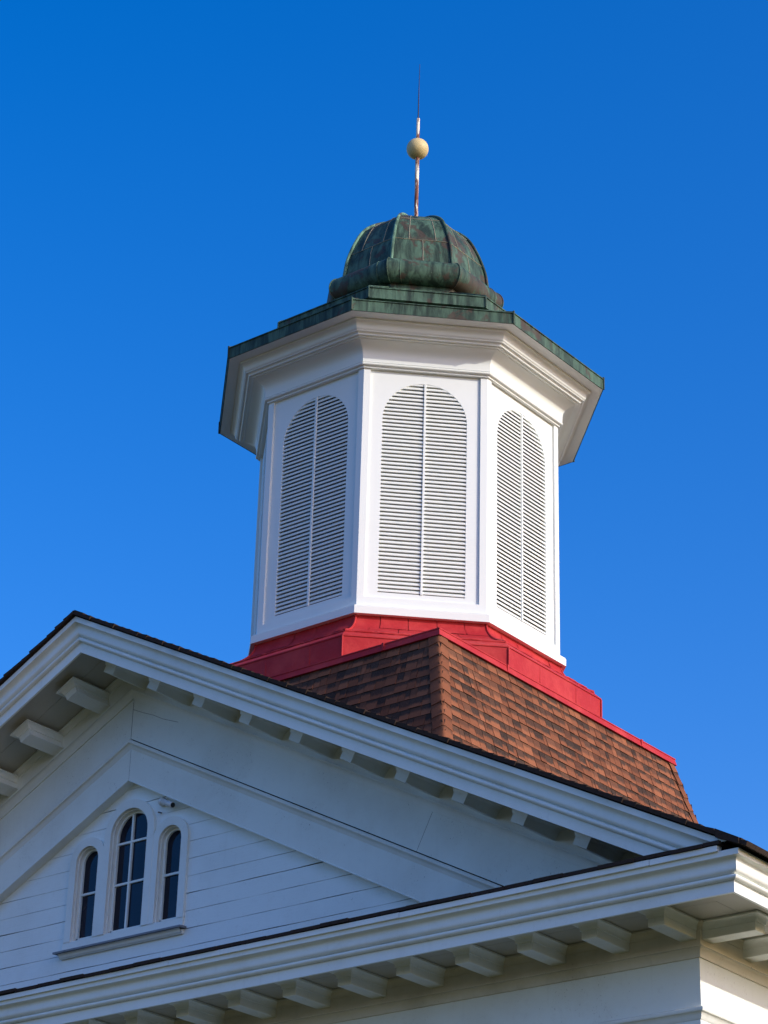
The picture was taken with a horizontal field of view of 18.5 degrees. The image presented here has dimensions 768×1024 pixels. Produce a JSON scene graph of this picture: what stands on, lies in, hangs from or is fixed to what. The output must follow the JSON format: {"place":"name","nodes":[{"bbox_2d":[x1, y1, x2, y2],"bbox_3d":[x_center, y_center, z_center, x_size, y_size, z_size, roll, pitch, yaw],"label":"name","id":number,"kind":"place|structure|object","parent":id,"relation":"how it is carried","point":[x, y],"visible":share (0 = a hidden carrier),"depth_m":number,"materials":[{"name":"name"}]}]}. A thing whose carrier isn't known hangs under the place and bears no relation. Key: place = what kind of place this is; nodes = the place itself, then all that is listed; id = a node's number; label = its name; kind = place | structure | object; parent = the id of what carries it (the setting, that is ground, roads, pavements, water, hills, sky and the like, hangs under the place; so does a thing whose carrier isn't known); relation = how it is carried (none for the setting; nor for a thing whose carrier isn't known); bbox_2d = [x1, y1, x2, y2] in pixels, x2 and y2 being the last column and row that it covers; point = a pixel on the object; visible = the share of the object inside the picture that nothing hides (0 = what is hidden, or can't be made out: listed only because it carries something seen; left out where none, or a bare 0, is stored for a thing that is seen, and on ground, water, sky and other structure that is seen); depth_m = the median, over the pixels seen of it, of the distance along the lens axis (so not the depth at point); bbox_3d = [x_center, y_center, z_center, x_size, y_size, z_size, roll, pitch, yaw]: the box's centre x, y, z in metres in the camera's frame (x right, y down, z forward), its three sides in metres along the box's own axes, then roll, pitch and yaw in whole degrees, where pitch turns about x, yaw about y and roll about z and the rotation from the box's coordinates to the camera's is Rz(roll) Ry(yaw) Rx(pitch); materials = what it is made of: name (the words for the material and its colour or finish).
{"place":"outdoors","nodes":[
{"label":"outdoors","id":0,"kind":"place"},
{"bbox_2d":[0,610,767,1023],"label":"wooden building","id":1,"kind":"structure","parent":0,"point":[436,826],"depth_m":21.44,"materials":[{"name":"white paint"}]},
{"bbox_2d":[63,837,103,942],"bbox_3d":[-2.925,3.750,23.376,0.480,1.046,0.130,-18,-33,34],"label":"window","id":2,"kind":"structure","parent":1,"relation":"in","point":[81,917],"depth_m":23.40,"materials":[{"name":"paint"}]},
{"bbox_2d":[96,799,156,935],"bbox_3d":[-2.484,3.476,23.128,0.676,1.333,0.134,-18,-33,34],"label":"window","id":3,"kind":"structure","parent":1,"relation":"in","point":[129,833],"depth_m":23.15,"materials":[{"name":"paint"}]},
{"bbox_2d":[158,797,174,813],"bbox_3d":[-2.130,2.845,23.023,0.095,0.165,0.274,15,-30,-25],"label":"security camera","id":4,"kind":"object","parent":1,"relation":"attached to","point":[163,801],"visible":1,"depth_m":22.98,"materials":[{"name":"white plastic"}]},
{"bbox_2d":[146,816,189,924],"bbox_3d":[-2.045,3.458,22.752,0.476,1.048,0.130,-18,-33,34],"label":"window","id":5,"kind":"structure","parent":1,"relation":"in","point":[171,839],"depth_m":22.75,"materials":[{"name":"paint"}]},
{"bbox_2d":[218,212,604,717],"bbox_3d":[0.269,-0.517,28.858,4.595,7.179,4.595,-18,-33,34],"label":"cupola","id":6,"kind":"object","parent":1,"relation":"on","point":[408,408],"visible":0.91,"depth_m":27.30,"materials":[{"name":"white wood"}]},
{"bbox_2d":[406,67,428,215],"bbox_3d":[0.443,-4.854,31.052,0.292,2.612,0.292,-18,-33,34],"label":"finial","id":7,"kind":"object","parent":6,"relation":"on","point":[417,148],"visible":0.98,"depth_m":30.90,"materials":[{"name":"paint"}]},
{"bbox_2d":[0,0,767,850],"label":"sky","id":8,"kind":"structure","parent":0,"point":[181,181],"materials":[{"name":"blue"}]}
]}

